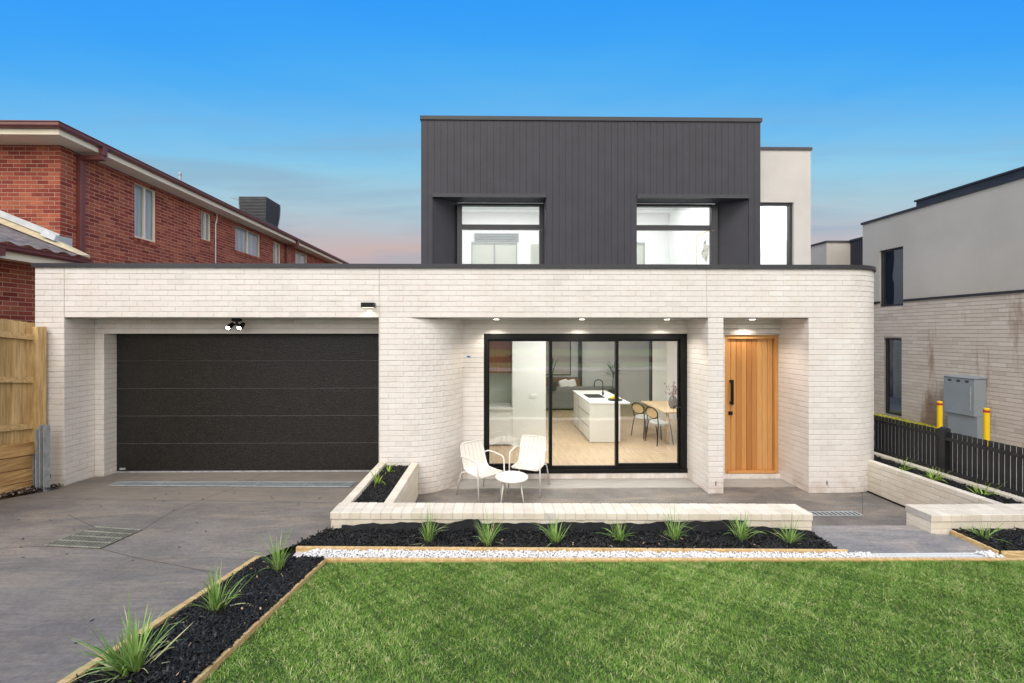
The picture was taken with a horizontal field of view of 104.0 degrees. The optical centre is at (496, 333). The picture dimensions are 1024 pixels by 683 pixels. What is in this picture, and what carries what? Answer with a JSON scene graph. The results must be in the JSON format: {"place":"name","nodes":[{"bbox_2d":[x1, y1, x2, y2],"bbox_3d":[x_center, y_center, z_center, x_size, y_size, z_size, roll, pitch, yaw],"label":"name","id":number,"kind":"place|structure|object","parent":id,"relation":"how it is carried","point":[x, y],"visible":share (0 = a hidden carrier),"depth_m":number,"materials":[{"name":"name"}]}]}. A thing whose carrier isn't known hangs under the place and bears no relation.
{"place":"outdoors","nodes":[
{"label":"outdoors","id":0,"kind":"place"},
{"bbox_2d":[0,471,369,682],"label":"driveway","id":1,"kind":"structure","parent":0,"point":[49,595],"depth_m":4.16,"materials":[{"name":"concrete"}]},
{"bbox_2d":[0,424,49,499],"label":"retaining wall","id":2,"kind":"structure","parent":1,"relation":"on","point":[17,460],"depth_m":6.02,"materials":[{"name":"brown wood"}]},
{"bbox_2d":[0,319,46,444],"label":"paling fence","id":3,"kind":"object","parent":2,"relation":"on","point":[23,381],"visible":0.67,"depth_m":6.04,"materials":[{"name":"brown wood"}]},
{"bbox_2d":[0,483,60,497],"bbox_3d":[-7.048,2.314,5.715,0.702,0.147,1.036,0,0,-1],"label":"mulch chips","id":4,"kind":"object","parent":1,"relation":"on","point":[14,492],"visible":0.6,"depth_m":5.92,"materials":[{"name":"brown soil"}]},
{"bbox_2d":[44,526,140,547],"bbox_3d":[-4.393,2.235,4.394,0.654,0.042,0.472,0,0,5],"label":"drain grate","id":5,"kind":"object","parent":1,"relation":"on","point":[97,537],"visible":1,"depth_m":4.36,"materials":[{"name":"grey metal"}]},
{"bbox_2d":[57,556,260,682],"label":"timber edging","id":6,"kind":"object","parent":1,"relation":"on","point":[158,622],"visible":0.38,"depth_m":2.77,"materials":[{"name":"brown wood"}]},
{"bbox_2d":[13,486,320,573],"bbox_3d":[-4.161,2.293,5.199,4.668,0.291,2.880,0,0,39],"label":"driveway joint","id":7,"kind":"object","parent":1,"relation":"on","point":[155,521],"visible":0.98,"depth_m":4.85,"materials":[{"name":"grey concrete"}]},
{"bbox_2d":[108,482,355,486],"bbox_3d":[-4.202,2.393,6.350,3.876,0.032,0.264,0,0,1],"label":"drain grate","id":8,"kind":"object","parent":1,"relation":"on","point":[298,484],"visible":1,"depth_m":6.33,"materials":[{"name":"metal"}]},
{"bbox_2d":[28,360,904,557],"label":"ground","id":9,"kind":"structure","parent":0,"point":[288,550],"depth_m":6.60,"materials":[{"name":"concrete"}]},
{"bbox_2d":[0,120,349,322],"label":"red brick house","id":10,"kind":"structure","parent":9,"relation":"on","point":[68,194],"depth_m":9.01,"materials":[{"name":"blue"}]},
{"bbox_2d":[133,183,157,246],"bbox_3d":[-9.134,-3.060,10.358,0.166,1.500,0.720,0,0,-1],"label":"window","id":11,"kind":"structure","parent":10,"relation":"in","point":[145,198],"depth_m":10.41,"materials":[{"name":"white glass"}]},
{"bbox_2d":[200,211,212,245],"bbox_3d":[-9.162,-3.305,12.553,0.167,1.010,0.510,0,0,-1],"label":"window","id":12,"kind":"structure","parent":10,"relation":"in","point":[205,217],"depth_m":12.57,"materials":[{"name":"white glass"}]},
{"bbox_2d":[235,225,261,260],"bbox_3d":[-9.190,-3.295,14.738,0.167,1.030,1.580,0,0,-1],"label":"window","id":13,"kind":"structure","parent":10,"relation":"in","point":[248,242],"depth_m":14.75,"materials":[{"name":"white glass"}]},
{"bbox_2d":[238,196,280,228],"bbox_3d":[-9.972,-4.824,16.891,1.140,1.528,1.140,0,0,-1],"label":"evaporative cooler","id":14,"kind":"object","parent":10,"relation":"on","point":[265,209],"visible":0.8,"depth_m":16.37,"materials":[{"name":"grey plastic"}]},
{"bbox_2d":[273,241,280,262],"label":"window","id":15,"kind":"structure","parent":10,"relation":"in","point":[276,246],"depth_m":16.88,"materials":[{"name":"white glass"}]},
{"bbox_2d":[295,251,306,262],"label":"window","id":16,"kind":"structure","parent":10,"relation":"in","point":[299,257],"depth_m":18.84,"materials":[{"name":"white glass"}]},
{"bbox_2d":[191,558,326,682],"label":"timber edging","id":17,"kind":"object","parent":9,"relation":"on","point":[226,654],"visible":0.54,"depth_m":2.70,"materials":[{"name":"brown wood"}]},
{"bbox_2d":[283,526,837,556],"bbox_3d":[0.677,2.248,4.348,5.844,0.112,0.562,0,0,-1],"label":"mulch bed","id":18,"kind":"object","parent":9,"relation":"on","point":[579,538],"visible":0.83,"depth_m":4.32,"materials":[{"name":"wood"}]},
{"bbox_2d":[412,501,448,549],"bbox_3d":[-0.719,2.054,4.291,0.451,0.447,0.428,0,0,23],"label":"grass tuft","id":19,"kind":"object","parent":18,"relation":"on","point":[428,536],"visible":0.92,"depth_m":4.30,"materials":[{"name":"green plant"}]},
{"bbox_2d":[472,507,505,546],"bbox_3d":[-0.058,2.056,4.186,0.411,0.429,0.480,0,0,-1],"label":"grass tuft","id":20,"kind":"object","parent":18,"relation":"on","point":[488,540],"visible":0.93,"depth_m":4.26,"materials":[{"name":"green plant"}]},
{"bbox_2d":[530,508,570,543],"bbox_3d":[0.640,2.092,4.293,0.575,0.387,0.364,0,0,-1],"label":"grass tuft","id":21,"kind":"object","parent":18,"relation":"on","point":[555,536],"visible":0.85,"depth_m":4.32,"materials":[{"name":"green plant"}]},
{"bbox_2d":[603,516,636,540],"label":"grass tuft","id":22,"kind":"object","parent":18,"relation":"on","point":[618,537],"visible":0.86,"depth_m":4.30,"materials":[{"name":"green plant"}]},
{"bbox_2d":[652,504,689,544],"bbox_3d":[1.937,2.075,4.328,0.444,0.442,0.493,0,0,-1],"label":"grass tuft","id":23,"kind":"object","parent":18,"relation":"on","point":[673,534],"visible":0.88,"depth_m":4.35,"materials":[{"name":"green plant"}]},
{"bbox_2d":[718,508,766,541],"bbox_3d":[2.674,2.079,4.379,0.488,0.384,0.560,0,0,35],"label":"grass tuft","id":24,"kind":"object","parent":18,"relation":"on","point":[740,530],"visible":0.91,"depth_m":4.36,"materials":[{"name":"green plant"}]},
{"bbox_2d":[772,515,804,545],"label":"grass tuft","id":25,"kind":"object","parent":18,"relation":"on","point":[790,538],"visible":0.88,"depth_m":4.31,"materials":[{"name":"green plant"}]},
{"bbox_2d":[296,546,847,553],"bbox_3d":[0.758,2.285,4.139,5.687,0.120,0.030,0,0,1],"label":"timber edging","id":26,"kind":"object","parent":9,"relation":"on","point":[483,549],"visible":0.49,"depth_m":4.13,"materials":[{"name":"brown wood"}]},
{"bbox_2d":[326,558,1023,562],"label":"timber edging","id":27,"kind":"object","parent":9,"relation":"on","point":[462,560],"visible":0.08,"depth_m":3.92,"materials":[{"name":"brown wood"}]},
{"bbox_2d":[811,166,1023,447],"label":"neighbour house","id":28,"kind":"structure","parent":9,"relation":"on","point":[948,284],"depth_m":9.10,"materials":[{"name":"brick"}]},
{"bbox_2d":[881,247,902,306],"bbox_3d":[10.390,-1.450,10.411,0.150,1.500,0.620,0,0,-1],"label":"window","id":29,"kind":"structure","parent":28,"relation":"in","point":[894,257],"depth_m":10.54,"materials":[{"name":"black glass"}]},
{"bbox_2d":[886,338,901,415],"bbox_3d":[10.390,1.125,10.371,0.150,1.990,0.460,0,0,-1],"label":"window","id":30,"kind":"structure","parent":28,"relation":"in","point":[893,346],"depth_m":10.48,"materials":[{"name":"black glass"}]},
{"bbox_2d":[868,452,1023,505],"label":"planter wall","id":31,"kind":"structure","parent":9,"relation":"on","point":[898,486],"depth_m":5.87,"materials":[{"name":"beige brick"}]},
{"bbox_2d":[874,415,1023,497],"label":"picket fence","id":32,"kind":"object","parent":31,"relation":"on","point":[944,441],"visible":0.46,"depth_m":5.94,"materials":[{"name":"black paint"}]},
{"bbox_2d":[874,455,1023,503],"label":"mulch bed","id":33,"kind":"object","parent":31,"relation":"in","point":[995,497],"visible":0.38,"depth_m":5.65,"materials":[{"name":"soil"}]},
{"bbox_2d":[889,457,921,470],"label":"strappy plant","id":34,"kind":"object","parent":33,"relation":"on","point":[904,468],"visible":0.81,"depth_m":6.19,"materials":[{"name":"green plant"}]},
{"bbox_2d":[920,466,951,480],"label":"strappy plant","id":35,"kind":"object","parent":33,"relation":"on","point":[932,476],"visible":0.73,"depth_m":5.78,"materials":[{"name":"green plant"}]},
{"bbox_2d":[965,480,1006,497],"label":"strappy plant","id":36,"kind":"object","parent":33,"relation":"on","point":[981,493],"visible":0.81,"depth_m":5.28,"materials":[{"name":"green plant"}]},
{"bbox_2d":[905,504,1023,534],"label":"seat wall","id":37,"kind":"structure","parent":9,"relation":"on","point":[941,519],"depth_m":4.55,"materials":[{"name":"beige brick"}]},
{"bbox_2d":[951,530,998,554],"bbox_3d":[5.134,2.285,4.303,0.030,0.130,0.413,0,0,-1],"label":"timber edging","id":38,"kind":"object","parent":9,"relation":"on","point":[969,540],"visible":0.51,"depth_m":4.29,"materials":[{"name":"brown wood"}]},
{"bbox_2d":[1001,552,1023,557],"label":"timber edging","id":39,"kind":"object","parent":9,"relation":"on","point":[1008,555],"visible":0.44,"depth_m":4.03,"materials":[{"name":"brown wood"}]},
{"bbox_2d":[0,0,1023,263],"label":"sky","id":40,"kind":"structure","parent":0,"point":[314,108],"materials":[{"name":"blue"}]},
{"bbox_2d":[572,390,629,441],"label":"kitchen island","id":41,"kind":"structure","parent":0,"point":[593,415],"depth_m":9.14,"materials":[{"name":"white paint"}]},
{"bbox_2d":[594,379,603,395],"bbox_3d":[2.592,1.375,10.135,0.256,0.417,0.048,0,0,-1],"label":"tap","id":42,"kind":"object","parent":41,"relation":"on","point":[602,385],"visible":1,"depth_m":10.12,"materials":[{"name":"black metal"}]},
{"bbox_2d":[598,362,624,393],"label":"potted plant","id":43,"kind":"object","parent":41,"relation":"on","point":[612,389],"visible":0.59,"depth_m":12.44,"materials":[{"name":"green plant"}]},
{"bbox_2d":[202,559,1023,682],"bbox_3d":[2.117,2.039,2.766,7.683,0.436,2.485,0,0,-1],"label":"lawn grass","id":44,"kind":"structure","parent":0,"point":[959,578],"depth_m":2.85,"materials":[{"name":"green plant"}]},
{"bbox_2d":[293,547,1006,557],"bbox_3d":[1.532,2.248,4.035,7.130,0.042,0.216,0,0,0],"label":"white pebbles","id":45,"kind":"object","parent":0,"point":[371,553],"visible":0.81,"depth_m":4.05,"materials":[{"name":"white gravel"}]},
{"bbox_2d":[72,554,324,682],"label":"mulch bed","id":46,"kind":"object","parent":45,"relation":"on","point":[213,636],"visible":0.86,"depth_m":2.71,"materials":[{"name":"wood"}]},
{"bbox_2d":[64,589,189,682],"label":"grass tuft","id":47,"kind":"object","parent":46,"relation":"on","point":[131,659],"visible":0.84,"depth_m":2.24,"materials":[{"name":"green plant"}]},
{"bbox_2d":[165,559,249,625],"bbox_3d":[-2.009,1.847,2.909,0.438,0.435,0.463,0,0,-1],"label":"grass tuft","id":48,"kind":"object","parent":46,"relation":"on","point":[214,594],"visible":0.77,"depth_m":2.92,"materials":[{"name":"green plant"}]},
{"bbox_2d":[167,560,299,682],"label":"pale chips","id":49,"kind":"object","parent":46,"relation":"on","point":[231,604],"visible":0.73,"depth_m":2.93,"materials":[{"name":"brown wood"}]},
{"bbox_2d":[250,528,292,570],"bbox_3d":[-2.030,1.969,3.654,0.370,0.432,0.388,0,0,-1],"label":"grass tuft","id":50,"kind":"object","parent":46,"relation":"on","point":[277,562],"visible":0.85,"depth_m":3.63,"materials":[{"name":"green plant"}]},
{"bbox_2d":[873,553,985,557],"bbox_3d":[4.375,2.268,4.035,1.093,0.043,0.105,0,0,-1],"label":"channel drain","id":51,"kind":"object","parent":45,"relation":"on","point":[927,555],"visible":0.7,"depth_m":4.04,"materials":[{"name":"white stone"}]},
{"bbox_2d":[415,478,906,525],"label":"porch floor","id":52,"kind":"structure","parent":0,"point":[878,511],"depth_m":6.38,"materials":[{"name":"concrete"}]},
{"bbox_2d":[31,115,875,494],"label":"modern house","id":53,"kind":"structure","parent":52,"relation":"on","point":[537,233],"depth_m":7.05,"materials":[{"name":"white brick"}]},
{"bbox_2d":[225,318,244,329],"bbox_3d":[-4.287,-0.142,6.588,0.272,0.198,0.183,0,0,-1],"label":"flood light","id":54,"kind":"object","parent":53,"relation":"attached to","point":[229,326],"visible":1,"depth_m":6.54,"materials":[{"name":"black metal"}]},
{"bbox_2d":[116,334,378,472],"bbox_3d":[-4.235,1.235,7.070,4.915,2.451,0.050,0,0,-1],"label":"garage door","id":55,"kind":"structure","parent":53,"relation":"in","point":[312,407],"depth_m":7.05,"materials":[{"name":"grey metal"}]},
{"bbox_2d":[361,302,374,307],"bbox_3d":[-2.026,-0.441,6.318,0.200,0.080,0.108,0,0,-1],"label":"wall light","id":56,"kind":"object","parent":53,"relation":"attached to","point":[367,304],"visible":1,"depth_m":6.26,"materials":[{"name":"black metal"}]},
{"bbox_2d":[457,203,543,263],"bbox_3d":[0.084,-2.025,8.482,1.825,1.430,0.100,0,0,-1],"label":"window","id":57,"kind":"structure","parent":53,"relation":"in","point":[460,226],"depth_m":8.43,"materials":[{"name":"grey metal"}]},
{"bbox_2d":[547,359,562,390],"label":"potted plant","id":58,"kind":"object","parent":53,"relation":"on","point":[554,386],"visible":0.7,"depth_m":12.63,"materials":[{"name":"green plant"}]},
{"bbox_2d":[546,341,570,374],"bbox_3d":[1.992,0.840,13.977,1.210,1.260,0.060,0,0,-1],"label":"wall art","id":59,"kind":"object","parent":53,"relation":"attached to","point":[561,352],"depth_m":13.96,"materials":[{"name":"grey paper"}]},
{"bbox_2d":[546,377,579,385],"bbox_3d":[1.820,1.690,13.765,2.000,0.300,0.480,0,0,-1],"label":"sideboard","id":60,"kind":"object","parent":53,"relation":"attached to","point":[558,379],"visible":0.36,"depth_m":13.54,"materials":[{"name":"brown wood"}]},
{"bbox_2d":[546,379,613,408],"bbox_3d":[2.325,1.967,13.407,3.000,0.966,1.050,0,0,-1],"label":"kitchen counter","id":61,"kind":"object","parent":53,"relation":"on","point":[563,396],"visible":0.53,"depth_m":12.88,"materials":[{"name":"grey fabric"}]},
{"bbox_2d":[484,334,687,473],"bbox_3d":[1.588,1.247,7.171,3.627,2.480,0.160,0,0,-1],"label":"sliding door","id":62,"kind":"structure","parent":53,"relation":"in","point":[681,465],"depth_m":7.12,"materials":[{"name":"black metal"}]},
{"bbox_2d":[631,402,656,439],"bbox_3d":[3.581,2.080,9.662,0.478,0.840,0.450,0,0,-23],"label":"dining chair","id":63,"kind":"object","parent":53,"relation":"on","point":[638,408],"visible":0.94,"depth_m":9.57,"materials":[{"name":"black metal"}]},
{"bbox_2d":[641,401,676,443],"bbox_3d":[4.359,2.127,9.633,1.230,0.743,1.450,0,0,-1],"label":"dining table","id":64,"kind":"object","parent":53,"relation":"on","point":[663,406],"visible":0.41,"depth_m":9.44,"materials":[{"name":"beige wood"}]},
{"bbox_2d":[664,382,676,408],"bbox_3d":[4.135,1.432,9.343,0.450,0.643,0.228,0,0,-28],"label":"flower vase","id":65,"kind":"object","parent":64,"relation":"on","point":[672,402],"visible":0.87,"depth_m":9.30,"materials":[{"name":"grey ceramic"}]},
{"bbox_2d":[644,406,673,445],"bbox_3d":[3.708,2.080,9.105,0.478,0.840,0.450,0,0,-17],"label":"dining chair","id":66,"kind":"object","parent":53,"relation":"on","point":[652,412],"visible":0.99,"depth_m":9.02,"materials":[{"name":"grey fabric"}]},
{"bbox_2d":[637,204,717,263],"bbox_3d":[3.775,-2.025,8.530,1.848,1.430,0.100,0,0,-1],"label":"window","id":67,"kind":"structure","parent":53,"relation":"in","point":[712,227],"depth_m":8.49,"materials":[{"name":"grey metal"}]},
{"bbox_2d":[696,231,708,263],"bbox_3d":[5.210,-2.030,9.969,0.020,1.000,0.900,0,0,-1],"label":"framed picture","id":68,"kind":"object","parent":53,"relation":"attached to","point":[702,248],"visible":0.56,"depth_m":10.10},
{"bbox_2d":[725,335,777,473],"bbox_3d":[4.541,1.268,7.205,0.999,2.465,0.180,0,0,-1],"label":"front door","id":69,"kind":"structure","parent":53,"relation":"in","point":[751,361],"depth_m":7.20,"materials":[{"name":"brown wood"}]},
{"bbox_2d":[760,203,791,264],"bbox_3d":[5.813,-1.875,8.467,0.833,1.730,0.080,0,0,-1],"label":"window","id":70,"kind":"structure","parent":53,"relation":"in","point":[789,205],"depth_m":8.43,"materials":[{"name":"grey metal"}]},
{"bbox_2d":[456,439,505,502],"bbox_3d":[-0.246,2.180,6.356,0.562,0.827,0.620,0,0,-39],"label":"garden chair","id":71,"kind":"object","parent":52,"relation":"on","point":[474,462],"visible":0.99,"depth_m":6.43,"materials":[{"name":"white metal"}]},
{"bbox_2d":[495,471,527,502],"bbox_3d":[0.232,2.384,6.084,0.498,0.416,0.498,0,0,-1],"label":"side table","id":72,"kind":"object","parent":52,"relation":"on","point":[510,477],"visible":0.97,"depth_m":6.04,"materials":[{"name":"white"}]},
{"bbox_2d":[508,435,549,497],"bbox_3d":[0.546,2.180,6.661,0.562,0.827,0.620,0,0,21],"label":"garden chair","id":73,"kind":"object","parent":52,"relation":"on","point":[535,446],"visible":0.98,"depth_m":6.79,"materials":[{"name":"white metal"}]},
{"bbox_2d":[330,462,812,530],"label":"seat wall","id":74,"kind":"structure","parent":52,"relation":"on","point":[399,504],"depth_m":4.61,"materials":[{"name":"beige brick"}]},
{"bbox_2d":[354,464,409,502],"bbox_3d":[-1.565,2.122,5.615,0.465,0.101,1.560,0,0,0],"label":"mulch bed","id":75,"kind":"object","parent":74,"relation":"in","point":[380,492],"visible":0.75,"depth_m":5.49,"materials":[{"name":"soil"}]},
{"bbox_2d":[370,467,384,486],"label":"strappy plant","id":76,"kind":"object","parent":75,"relation":"on","point":[375,478],"visible":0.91,"depth_m":5.60,"materials":[{"name":"green plant"}]},
{"bbox_2d":[378,462,400,473],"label":"strappy plant","id":77,"kind":"object","parent":75,"relation":"on","point":[390,469],"visible":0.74,"depth_m":6.07,"materials":[{"name":"green plant"}]},
{"bbox_2d":[341,519,810,533],"bbox_3d":[0.894,2.217,4.529,5.310,0.205,0.067,0,0,0],"label":"waterproof membrane","id":78,"kind":"object","parent":74,"relation":"attached to","point":[709,526],"visible":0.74,"depth_m":4.53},
{"bbox_2d":[808,511,862,515],"bbox_3d":[3.861,2.583,5.711,2.679,0.009,0.132,0,0,-1],"label":"drain grate","id":79,"kind":"object","parent":52,"relation":"on","point":[834,513],"visible":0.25,"depth_m":5.73,"materials":[{"name":"metal"}]},
{"bbox_2d":[812,526,986,553],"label":"path","id":80,"kind":"structure","parent":0,"point":[893,539],"depth_m":4.37,"materials":[{"name":"concrete"}]},
{"bbox_2d":[895,426,1022,496],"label":"side yard","id":81,"kind":"structure","parent":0,"point":[977,460],"depth_m":7.06,"materials":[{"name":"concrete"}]},
{"bbox_2d":[874,413,936,430],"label":"yellow groundcover","id":82,"kind":"object","parent":81,"relation":"on","point":[906,420],"visible":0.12,"depth_m":9.83,"materials":[{"name":"plant"}]},
{"bbox_2d":[937,401,942,427],"bbox_3d":[9.525,1.875,8.595,0.091,0.830,0.091,0,0,-1],"label":"bollard","id":83,"kind":"object","parent":81,"relation":"on","point":[939,413],"visible":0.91,"depth_m":8.57,"materials":[{"name":"yellow metal"}]},
{"bbox_2d":[944,374,987,440],"bbox_3d":[10.139,1.588,8.673,0.276,1.324,0.610,0,0,-1],"label":"electrical cabinet","id":84,"kind":"object","parent":81,"relation":"on","point":[964,400],"visible":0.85,"depth_m":8.56,"materials":[{"name":"grey metal"}]},
{"bbox_2d":[983,408,989,440],"bbox_3d":[9.551,1.875,7.796,0.091,0.831,0.091,0,0,-1],"label":"bollard","id":85,"kind":"object","parent":81,"relation":"on","point":[986,423],"visible":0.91,"depth_m":7.77,"materials":[{"name":"yellow metal"}]},
{"bbox_2d":[952,526,1023,551],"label":"mulch bed","id":86,"kind":"object","parent":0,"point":[1014,538],"visible":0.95,"depth_m":4.32,"materials":[{"name":"soil"}]},
{"bbox_2d":[960,516,1009,542],"bbox_3d":[5.273,2.148,4.324,0.443,0.278,0.407,0,0,-43],"label":"grass tuft","id":87,"kind":"object","parent":86,"relation":"on","point":[989,534],"visible":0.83,"depth_m":4.33,"materials":[{"name":"green plant"}]}
]}

